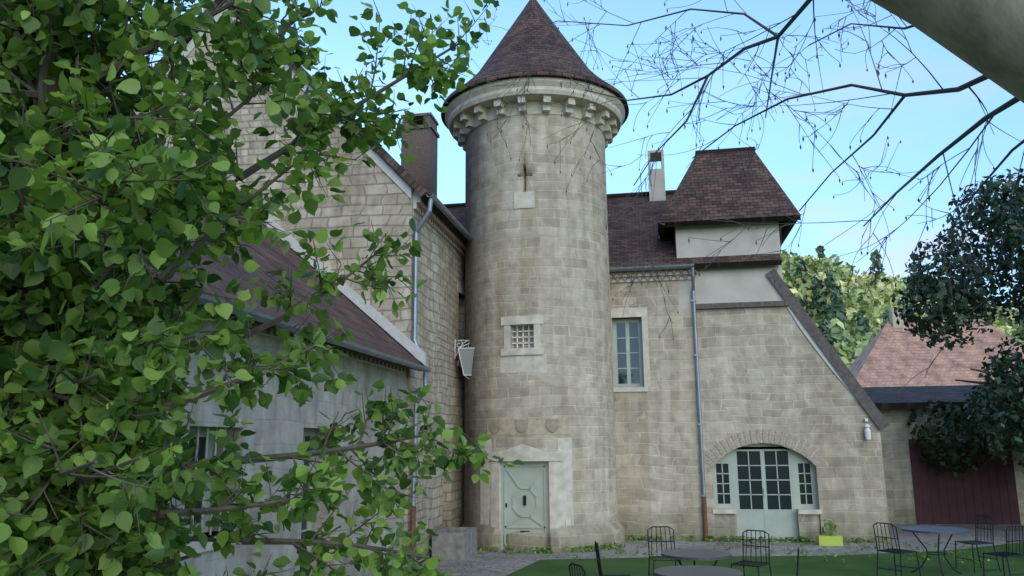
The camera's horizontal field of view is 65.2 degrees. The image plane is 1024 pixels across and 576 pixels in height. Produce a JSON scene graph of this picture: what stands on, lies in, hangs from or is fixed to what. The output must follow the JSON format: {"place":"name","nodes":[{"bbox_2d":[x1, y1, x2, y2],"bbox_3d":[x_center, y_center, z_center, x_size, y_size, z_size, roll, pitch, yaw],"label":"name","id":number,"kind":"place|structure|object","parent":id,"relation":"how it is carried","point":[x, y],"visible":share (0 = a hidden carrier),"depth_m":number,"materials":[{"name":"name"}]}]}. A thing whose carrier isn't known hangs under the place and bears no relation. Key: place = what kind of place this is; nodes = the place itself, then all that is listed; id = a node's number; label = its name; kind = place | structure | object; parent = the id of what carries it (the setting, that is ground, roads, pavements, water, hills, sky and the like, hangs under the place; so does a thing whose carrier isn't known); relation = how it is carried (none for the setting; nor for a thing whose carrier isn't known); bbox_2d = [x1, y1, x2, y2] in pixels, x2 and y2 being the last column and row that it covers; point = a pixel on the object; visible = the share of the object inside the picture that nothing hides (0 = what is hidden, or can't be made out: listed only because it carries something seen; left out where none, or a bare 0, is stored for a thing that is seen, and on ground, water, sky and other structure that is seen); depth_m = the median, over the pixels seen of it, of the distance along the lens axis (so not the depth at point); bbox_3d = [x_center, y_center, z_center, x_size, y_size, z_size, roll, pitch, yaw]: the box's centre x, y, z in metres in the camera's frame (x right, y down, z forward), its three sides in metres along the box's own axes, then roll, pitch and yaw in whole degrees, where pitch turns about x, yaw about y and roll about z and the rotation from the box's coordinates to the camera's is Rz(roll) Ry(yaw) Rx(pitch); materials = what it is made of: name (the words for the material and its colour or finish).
{"place":"outdoors","nodes":[
{"label":"outdoors","id":0,"kind":"place"},
{"bbox_2d":[55,311,406,575],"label":"wing walls","id":1,"kind":"structure","parent":0,"point":[282,422],"depth_m":9.98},
{"bbox_2d":[183,427,225,535],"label":"wing window bars","id":2,"kind":"object","parent":1,"relation":"attached to","point":[206,450],"visible":0.33,"depth_m":8.42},
{"bbox_2d":[180,531,235,556],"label":"wing sills","id":3,"kind":"structure","parent":1,"relation":"attached to","point":[197,546],"depth_m":7.95,"materials":[{"name":"grey stone"}]},
{"bbox_2d":[55,127,423,371],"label":"wing roof","id":4,"kind":"structure","parent":1,"relation":"on","point":[344,311],"depth_m":12.04,"materials":[{"name":"brown tile"}]},
{"bbox_2d":[227,180,425,364],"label":"roof edge trim","id":5,"kind":"structure","parent":4,"relation":"on","point":[392,330],"depth_m":15.21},
{"bbox_2d":[166,190,690,372],"bbox_3d":[0.163,-0.908,11.545,5.580,3.598,17.400,-2,-11,10],"label":"genoise mortar","id":6,"kind":"object","parent":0,"point":[417,198],"visible":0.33,"depth_m":17.38,"materials":[{"name":"grey concrete"}]},
{"bbox_2d":[166,192,696,371],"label":"genoise tiles","id":7,"kind":"object","parent":6,"relation":"on","point":[436,225],"visible":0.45,"depth_m":16.56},
{"bbox_2d":[455,339,474,378],"bbox_3d":[-1.009,1.665,18.347,0.619,1.010,0.498,-2,-11,10],"label":"wall lantern","id":8,"kind":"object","parent":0,"point":[466,355],"depth_m":18.17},
{"bbox_2d":[88,0,1023,308],"label":"sky","id":9,"kind":"structure","parent":0,"point":[925,125],"materials":[{"name":"blue"}]},
{"bbox_2d":[654,565,742,575],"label":"table top","id":10,"kind":"object","parent":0,"point":[691,570],"visible":1,"depth_m":9.16,"materials":[{"name":"grey metal"}]},
{"bbox_2d":[404,524,1023,575],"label":"gravel path","id":11,"kind":"structure","parent":0,"point":[493,563],"depth_m":16.57,"materials":[{"name":"grey gravel"}]},
{"bbox_2d":[432,527,476,559],"bbox_3d":[-1.139,5.121,16.075,0.650,0.500,1.150,-2,-11,10],"label":"stone trough","id":12,"kind":"object","parent":11,"relation":"on","point":[454,543],"visible":0.93,"depth_m":15.55,"materials":[{"name":"grey stone"}]},
{"bbox_2d":[184,318,817,575],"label":"joinery","id":13,"kind":"object","parent":11,"relation":"on","point":[778,523],"visible":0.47,"depth_m":18.21,"materials":[{"name":"grey paint"}]},
{"bbox_2d":[184,323,812,569],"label":"glazing","id":14,"kind":"structure","parent":13,"relation":"on","point":[771,486],"depth_m":18.35,"materials":[{"name":"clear glass"}]},
{"bbox_2d":[480,191,573,528],"bbox_3d":[0.252,1.460,17.533,2.023,7.300,0.490,-2,-11,10],"label":"stone trim","id":15,"kind":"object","parent":11,"relation":"on","point":[519,360],"visible":0.96,"depth_m":17.06,"materials":[{"name":"beige stone"}]},
{"bbox_2d":[512,325,533,347],"bbox_3d":[0.244,1.081,17.573,0.520,0.520,0.025,-2,-11,10],"label":"window grille","id":16,"kind":"object","parent":15,"relation":"in","point":[523,337],"visible":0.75,"depth_m":17.56,"materials":[{"name":"grey metal"}]},
{"bbox_2d":[460,114,624,551],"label":"round tower","id":17,"kind":"structure","parent":11,"relation":"on","point":[547,257],"depth_m":17.84,"materials":[{"name":"stone"}]},
{"bbox_2d":[500,461,548,548],"bbox_3d":[0.276,4.581,16.898,1.060,1.810,0.085,-2,-11,10],"label":"tower door","id":18,"kind":"structure","parent":17,"relation":"in","point":[529,479],"depth_m":16.91,"materials":[{"name":"wood"}]},
{"bbox_2d":[505,495,529,532],"bbox_3d":[0.118,4.762,16.853,0.510,0.760,0.040,-2,-11,10],"label":"tower door ironwork","id":19,"kind":"object","parent":18,"relation":"attached to","point":[524,499],"visible":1,"depth_m":16.86,"materials":[{"name":"black metal"}]},
{"bbox_2d":[490,419,558,432],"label":"heraldic shields","id":20,"kind":"object","parent":17,"relation":"attached to","point":[552,426],"visible":1,"depth_m":17.02,"materials":[{"name":"stone"}]},
{"bbox_2d":[487,418,568,434],"bbox_3d":[0.317,2.976,17.182,1.785,0.350,0.330,-2,-11,10],"label":"stone plaque","id":21,"kind":"object","parent":17,"relation":"attached to","point":[536,426],"visible":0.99,"depth_m":17.05,"materials":[{"name":"yellow stone"}]},
{"bbox_2d":[445,77,624,150],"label":"tower cornice","id":22,"kind":"structure","parent":17,"relation":"attached to","point":[478,108],"depth_m":18.49,"materials":[{"name":"beige stone"}]},
{"bbox_2d":[441,0,628,129],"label":"tower roof","id":23,"kind":"structure","parent":17,"relation":"on","point":[504,61],"depth_m":19.09,"materials":[{"name":"brown tile"}]},
{"bbox_2d":[410,497,707,561],"bbox_3d":[1.290,4.834,16.280,7.312,1.100,0.104,6,-13,-31],"label":"cast iron pipe feet","id":24,"kind":"object","parent":11,"relation":"on","point":[413,518],"visible":0.62,"depth_m":14.51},
{"bbox_2d":[610,280,703,540],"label":"block walls","id":25,"kind":"structure","parent":11,"relation":"on","point":[658,466],"depth_m":18.72,"materials":[{"name":"stone"}]},
{"bbox_2d":[447,194,781,272],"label":"roof","id":26,"kind":"structure","parent":25,"relation":"on","point":[626,241],"depth_m":20.43,"materials":[{"name":"tile"}]},
{"bbox_2d":[444,190,675,207],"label":"ridge tiles","id":27,"kind":"object","parent":26,"relation":"on","point":[616,195],"depth_m":23.47,"materials":[{"name":"tile"}]},
{"bbox_2d":[648,150,665,200],"bbox_3d":[4.242,-2.984,23.412,0.460,1.920,0.800,-2,-11,10],"label":"chimney","id":28,"kind":"object","parent":26,"relation":"on","point":[658,190],"visible":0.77,"depth_m":23.04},
{"bbox_2d":[611,307,649,391],"bbox_3d":[2.796,1.496,19.301,1.000,2.020,0.285,-2,-11,10],"label":"window stone","id":29,"kind":"object","parent":25,"relation":"attached to","point":[618,313],"visible":0.61,"depth_m":19.19,"materials":[{"name":"beige stone"}]},
{"bbox_2d":[477,535,989,563],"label":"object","id":30,"kind":"object","parent":11,"relation":"on","point":[803,540],"visible":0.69,"depth_m":16.68,"materials":[{"name":"green plant"}]},
{"bbox_2d":[816,535,842,545],"bbox_3d":[6.819,5.418,17.172,0.480,0.200,0.270,-2,-11,10],"label":"planter","id":31,"kind":"object","parent":11,"relation":"on","point":[829,540],"visible":1,"depth_m":17.05,"materials":[{"name":"green plastic"}]},
{"bbox_2d":[822,519,835,534],"bbox_3d":[6.824,5.158,17.204,0.354,0.383,0.225,-2,-11,10],"label":"planter plant","id":32,"kind":"object","parent":31,"relation":"in","point":[827,527],"visible":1,"depth_m":17.20,"materials":[{"name":"green plant"}]},
{"bbox_2d":[878,407,1023,524],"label":"barn walls","id":33,"kind":"structure","parent":11,"relation":"on","point":[895,436],"depth_m":21.49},
{"bbox_2d":[862,384,1019,408],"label":"barn roof","id":34,"kind":"structure","parent":33,"relation":"on","point":[910,397],"depth_m":22.20,"materials":[{"name":"grey metal"}]},
{"bbox_2d":[908,439,1020,524],"bbox_3d":[11.950,5.114,21.183,2.520,2.200,0.068,-2,-11,10],"label":"garage door","id":35,"kind":"structure","parent":33,"relation":"in","point":[988,488],"depth_m":21.11,"materials":[{"name":"red wood"}]},
{"bbox_2d":[891,167,1023,477],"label":"dark tree","id":36,"kind":"object","parent":11,"relation":"on","point":[927,286],"depth_m":19.65,"materials":[{"name":"green plant"}]},
{"bbox_2d":[506,542,1023,575],"bbox_3d":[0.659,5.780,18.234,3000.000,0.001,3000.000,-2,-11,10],"label":"ground","id":37,"kind":"structure","parent":0,"point":[860,565],"depth_m":14.43,"materials":[{"name":"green plant"}]},
{"bbox_2d":[0,0,525,575],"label":"lime tree","id":38,"kind":"object","parent":37,"relation":"on","point":[26,466],"depth_m":3.93,"materials":[{"name":"green plant"}]},
{"bbox_2d":[135,45,464,567],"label":"gable block walls","id":39,"kind":"structure","parent":37,"relation":"on","point":[377,196],"depth_m":16.11,"materials":[{"name":"beige stone"}]},
{"bbox_2d":[201,0,262,45],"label":"chimney","id":40,"kind":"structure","parent":39,"relation":"on","point":[208,34],"depth_m":17.10,"materials":[{"name":"stone"}]},
{"bbox_2d":[111,0,467,243],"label":"roof","id":41,"kind":"structure","parent":39,"relation":"on","point":[402,172],"depth_m":15.91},
{"bbox_2d":[134,2,411,197],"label":"roof edge trim","id":42,"kind":"structure","parent":41,"relation":"on","point":[388,171],"depth_m":15.90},
{"bbox_2d":[126,193,706,505],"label":"zinc gutter pipes","id":43,"kind":"object","parent":39,"relation":"attached to","point":[265,318],"visible":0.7,"depth_m":15.29,"materials":[{"name":"grey metal"}]},
{"bbox_2d":[401,112,439,196],"bbox_3d":[-2.788,-3.514,24.065,1.000,3.330,0.900,-2,-11,10],"label":"chimney","id":44,"kind":"object","parent":39,"relation":"on","point":[421,169],"visible":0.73,"depth_m":23.81,"materials":[{"name":"brick"}]},
{"bbox_2d":[445,283,464,428],"bbox_3d":[-1.344,2.765,18.227,0.410,5.950,2.280,-2,-11,10],"label":"gable block dressed","id":45,"kind":"object","parent":39,"relation":"attached to","point":[460,289],"visible":0.2,"depth_m":18.99,"materials":[{"name":"beige stone"}]},
{"bbox_2d":[568,562,585,575],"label":"chair","id":46,"kind":"object","parent":37,"relation":"on","point":[574,564],"visible":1,"depth_m":8.69,"materials":[{"name":"grey metal"}]},
{"bbox_2d":[594,541,630,575],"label":"chair","id":47,"kind":"object","parent":37,"relation":"on","point":[598,559],"visible":1,"depth_m":10.65,"materials":[{"name":"grey metal"}]},
{"bbox_2d":[647,526,680,575],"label":"chair","id":48,"kind":"object","parent":37,"relation":"on","point":[661,541],"visible":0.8,"depth_m":12.45,"materials":[{"name":"grey metal"}]},
{"bbox_2d":[677,559,717,565],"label":"table legs","id":49,"kind":"object","parent":37,"relation":"on","point":[694,562],"visible":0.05,"depth_m":10.72,"materials":[{"name":"black metal"}]},
{"bbox_2d":[661,549,731,560],"bbox_3d":[2.457,3.556,10.682,0.920,0.034,0.920,-2,-11,10],"label":"table top","id":50,"kind":"object","parent":49,"relation":"on","point":[696,554],"visible":1,"depth_m":10.54,"materials":[{"name":"grey metal"}]},
{"bbox_2d":[461,0,1023,392],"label":"bare tree","id":51,"kind":"object","parent":37,"relation":"on","point":[988,116],"depth_m":3.84,"materials":[{"name":"brown wood"}]},
{"bbox_2d":[460,0,1023,400],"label":"buds","id":52,"kind":"object","parent":51,"relation":"attached to","point":[953,219],"visible":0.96,"depth_m":4.49,"materials":[{"name":"brown plant"}]},
{"bbox_2d":[731,529,771,575],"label":"chair","id":53,"kind":"object","parent":37,"relation":"on","point":[743,564],"visible":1,"depth_m":11.74,"materials":[{"name":"grey metal"}]},
{"bbox_2d":[873,522,920,575],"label":"chair","id":54,"kind":"object","parent":37,"relation":"on","point":[896,551],"visible":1,"depth_m":12.72,"materials":[{"name":"grey metal"}]},
{"bbox_2d":[911,532,961,575],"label":"table legs","id":55,"kind":"object","parent":37,"relation":"on","point":[938,552],"visible":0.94,"depth_m":13.32,"materials":[{"name":"black metal"}]},
{"bbox_2d":[900,525,969,533],"bbox_3d":[7.058,4.039,13.375,1.040,0.034,1.040,-2,-11,10],"label":"table top","id":56,"kind":"object","parent":55,"relation":"on","point":[935,529],"visible":1,"depth_m":13.22,"materials":[{"name":"grey metal"}]},
{"bbox_2d":[955,515,1000,572],"bbox_3d":[7.968,4.386,13.769,0.510,0.910,0.459,1,-11,-10],"label":"chair","id":57,"kind":"object","parent":37,"relation":"on","point":[976,542],"visible":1,"depth_m":13.75,"materials":[{"name":"grey metal"}]},
{"bbox_2d":[983,525,1023,575],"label":"chair","id":58,"kind":"object","parent":37,"relation":"on","point":[1006,554],"visible":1,"depth_m":12.19,"materials":[{"name":"grey metal"}]},
{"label":"house walls","id":59,"kind":"object","parent":37,"relation":"on","visible":0},
{"bbox_2d":[848,319,1023,386],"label":"house roof","id":60,"kind":"structure","parent":59,"relation":"on","point":[888,356],"depth_m":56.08,"materials":[{"name":"brown tile"}]},
{"bbox_2d":[889,309,903,327],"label":"house chimney","id":61,"kind":"object","parent":60,"relation":"on","point":[892,318],"visible":0.36,"depth_m":59.01,"materials":[{"name":"beige stone"}]},
{"bbox_2d":[721,443,813,496],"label":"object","id":62,"kind":"object","parent":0,"point":[796,455],"visible":0.53,"depth_m":18.44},
{"bbox_2d":[696,306,890,542],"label":"annex walls","id":63,"kind":"structure","parent":0,"point":[766,368],"depth_m":18.36,"materials":[{"name":"beige stone"}]},
{"bbox_2d":[704,429,826,466],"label":"arch voussoirs","id":64,"kind":"object","parent":63,"relation":"in","point":[776,439],"visible":1,"depth_m":18.27,"materials":[{"name":"beige stone"}]},
{"bbox_2d":[713,508,821,513],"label":"window sills","id":65,"kind":"structure","parent":63,"relation":"attached to","point":[733,511],"depth_m":18.07,"materials":[{"name":"beige stone"}]},
{"bbox_2d":[715,514,820,541],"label":"low wall","id":66,"kind":"structure","parent":63,"relation":"attached to","point":[809,525],"depth_m":17.91,"materials":[{"name":"beige stone"}]},
{"bbox_2d":[786,306,857,399],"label":"roof trim","id":67,"kind":"structure","parent":63,"relation":"on","point":[814,344],"depth_m":18.42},
{"bbox_2d":[766,269,889,430],"bbox_3d":[7.204,1.361,18.349,2.426,3.794,0.001,-2,-11,10],"label":"roof edge","id":68,"kind":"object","parent":63,"relation":"on","point":[838,364],"visible":1,"depth_m":18.32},
{"bbox_2d":[864,419,870,439],"bbox_3d":[7.927,3.146,17.851,0.150,0.460,0.175,-2,-11,10],"label":"wall lamp","id":69,"kind":"object","parent":63,"relation":"attached to","point":[867,431],"visible":1,"depth_m":17.79,"materials":[{"name":"white metal"}]},
{"bbox_2d":[796,547,798,575],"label":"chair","id":70,"kind":"object","parent":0,"point":[797,561],"visible":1,"depth_m":9.59,"materials":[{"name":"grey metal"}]},
{"bbox_2d":[781,250,1023,367],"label":"trees","id":71,"kind":"object","parent":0,"point":[884,297],"visible":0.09,"depth_m":188.00,"materials":[{"name":"green plant"}]},
{"bbox_2d":[794,245,1023,356],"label":"hill conifers","id":72,"kind":"object","parent":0,"point":[836,308],"visible":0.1,"depth_m":175.08,"materials":[{"name":"green plant"}]},
{"bbox_3d":[6.740,3.493,20.707,3.920,5.330,4.340,-2,-11,10],"label":"annex","id":73,"kind":"object","parent":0,"visible":0},
{"bbox_2d":[674,221,783,308],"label":"pavilion walls","id":74,"kind":"structure","parent":73,"relation":"on","point":[735,284],"depth_m":19.15,"materials":[{"name":"white paint"}]},
{"bbox_2d":[658,147,800,246],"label":"pavilion roof","id":75,"kind":"structure","parent":74,"relation":"on","point":[720,188],"depth_m":19.59,"materials":[{"name":"tile"}]},
{"bbox_2d":[695,300,788,309],"bbox_3d":[5.399,0.415,18.937,2.180,0.120,0.220,-2,-11,10],"label":"ledge","id":76,"kind":"object","parent":73,"relation":"on","point":[742,305],"visible":0.86,"depth_m":18.83,"materials":[{"name":"grey stone"}]}
]}

